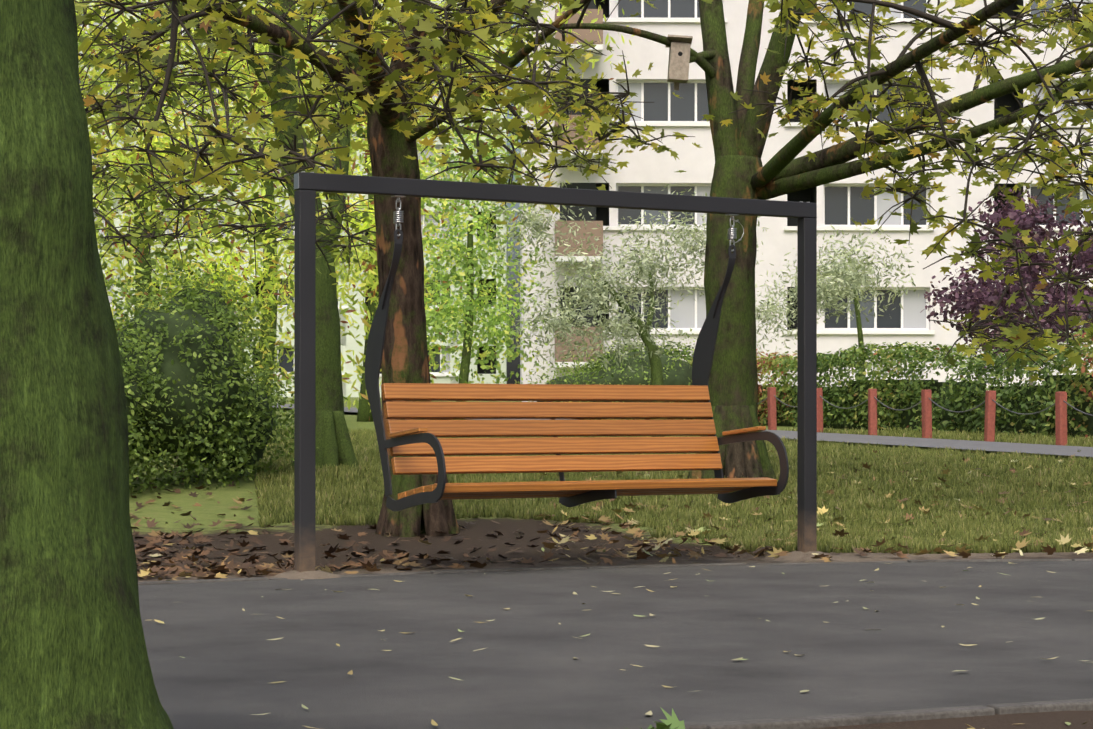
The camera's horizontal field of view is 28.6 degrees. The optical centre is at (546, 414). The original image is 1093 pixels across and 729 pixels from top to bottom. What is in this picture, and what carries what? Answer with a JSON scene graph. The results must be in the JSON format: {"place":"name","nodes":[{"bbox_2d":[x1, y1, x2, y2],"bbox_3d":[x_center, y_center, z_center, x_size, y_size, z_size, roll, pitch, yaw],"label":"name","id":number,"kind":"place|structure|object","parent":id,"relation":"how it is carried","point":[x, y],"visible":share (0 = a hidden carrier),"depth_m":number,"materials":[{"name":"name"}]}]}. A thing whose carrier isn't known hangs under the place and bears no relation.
{"place":"outdoors","nodes":[
{"label":"outdoors","id":0,"kind":"place"},
{"bbox_2d":[507,9,519,383],"label":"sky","id":1,"kind":"structure","parent":0,"point":[511,366],"materials":[{"name":"white"}]},
{"bbox_2d":[129,397,1092,728],"bbox_3d":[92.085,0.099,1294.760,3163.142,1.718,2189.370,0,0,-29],"label":"ground","id":2,"kind":"structure","parent":0,"point":[219,503],"depth_m":15.30,"materials":[{"name":"brown soil"}]},
{"bbox_2d":[0,0,173,728],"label":"tree","id":3,"kind":"object","parent":2,"relation":"on","point":[73,653],"visible":1,"depth_m":4.60,"materials":[{"name":"green plant"}]},
{"bbox_2d":[74,0,389,467],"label":"tree","id":4,"kind":"object","parent":2,"relation":"on","point":[333,443],"depth_m":21.89,"materials":[{"name":"green plant"}]},
{"bbox_2d":[76,0,506,396],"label":"trees","id":5,"kind":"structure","parent":2,"relation":"on","point":[348,342],"depth_m":95.77,"materials":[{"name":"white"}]},
{"bbox_2d":[74,0,603,536],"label":"tree","id":6,"kind":"object","parent":2,"relation":"on","point":[404,358],"depth_m":15.05,"materials":[{"name":"green plant"}]},
{"bbox_2d":[74,0,634,421],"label":"yellow-green leaves","id":7,"kind":"object","parent":2,"relation":"on","point":[235,263],"visible":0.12,"depth_m":35.64,"materials":[{"name":"green plant"}]},
{"bbox_2d":[104,240,695,495],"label":"shrubs","id":8,"kind":"object","parent":2,"relation":"on","point":[187,459],"depth_m":20.53,"materials":[{"name":"green plant"}]},
{"bbox_2d":[294,171,816,571],"bbox_3d":[0.194,-0.099,12.963,3.620,2.558,1.058,0,0,-29],"label":"swing bench","id":9,"kind":"object","parent":2,"relation":"on","point":[684,410],"visible":1,"depth_m":13.01,"materials":[{"name":"paint"}]},
{"bbox_2d":[269,550,843,578],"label":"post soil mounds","id":10,"kind":"object","parent":2,"relation":"on","point":[796,555],"visible":0.6,"depth_m":12.18,"materials":[{"name":"brown soil"}]},
{"bbox_2d":[131,148,1072,436],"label":"trunks","id":11,"kind":"object","parent":2,"relation":"on","point":[363,414],"visible":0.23,"depth_m":37.68,"materials":[{"name":"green plant"}]},
{"bbox_2d":[362,100,557,383],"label":"birch leaves","id":12,"kind":"object","parent":11,"relation":"attached to","point":[445,314],"visible":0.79,"depth_m":39.88,"materials":[{"name":"green plant"}]},
{"bbox_2d":[481,174,918,376],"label":"grey-olive leaves","id":13,"kind":"object","parent":11,"relation":"attached to","point":[852,276],"visible":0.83,"depth_m":31.58,"materials":[{"name":"green plant"}]},
{"bbox_2d":[921,185,1092,373],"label":"purple leaves","id":14,"kind":"object","parent":11,"relation":"attached to","point":[973,297],"visible":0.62,"depth_m":37.75,"materials":[{"name":"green plant"}]},
{"bbox_2d":[130,450,1092,728],"bbox_3d":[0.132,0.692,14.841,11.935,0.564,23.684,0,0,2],"label":"fallen leaves","id":15,"kind":"object","parent":2,"relation":"on","point":[250,570],"visible":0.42,"depth_m":14.36,"materials":[{"name":"brown plant"}]},
{"bbox_2d":[138,559,1092,728],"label":"kerbs","id":16,"kind":"structure","parent":2,"relation":"on","point":[819,721],"depth_m":6.71,"materials":[{"name":"concrete"}]},
{"bbox_2d":[626,708,684,728],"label":"plant","id":17,"kind":"object","parent":2,"relation":"on","point":[673,722],"visible":1,"depth_m":5.95,"materials":[{"name":"green plant"}]},
{"bbox_2d":[491,0,1092,478],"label":"tree","id":18,"kind":"object","parent":2,"relation":"on","point":[741,170],"depth_m":19.10,"materials":[{"name":"green plant"}]},
{"bbox_2d":[665,34,692,89],"bbox_3d":[1.283,-3.409,20.751,0.241,0.502,0.271,0,0,-2],"label":"bird box","id":19,"kind":"object","parent":18,"relation":"attached to","point":[679,59],"visible":0.98,"depth_m":20.68,"materials":[{"name":"brown wood"}]},
{"bbox_2d":[520,0,1092,401],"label":"apartment building","id":20,"kind":"structure","parent":2,"relation":"on","point":[842,203],"depth_m":62.00,"materials":[{"name":"white paint"}]},
{"bbox_2d":[574,323,1092,438],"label":"hedge","id":21,"kind":"object","parent":2,"relation":"on","point":[839,361],"depth_m":36.25,"materials":[{"name":"green plant"}]},
{"bbox_2d":[758,387,1092,445],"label":"chain posts","id":22,"kind":"object","parent":2,"relation":"on","point":[1060,403],"visible":0.73,"depth_m":31.97,"materials":[{"name":"red metal"}]},
{"bbox_2d":[138,561,1092,728],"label":"asphalt path","id":23,"kind":"structure","parent":0,"point":[524,669],"depth_m":8.51,"materials":[{"name":"grey asphalt"}]},
{"bbox_2d":[253,425,1092,553],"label":"grass","id":24,"kind":"structure","parent":0,"point":[351,495],"depth_m":18.83,"materials":[{"name":"green plant"}]},
{"bbox_2d":[272,403,1092,456],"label":"path","id":25,"kind":"structure","parent":0,"point":[995,446],"depth_m":29.18,"materials":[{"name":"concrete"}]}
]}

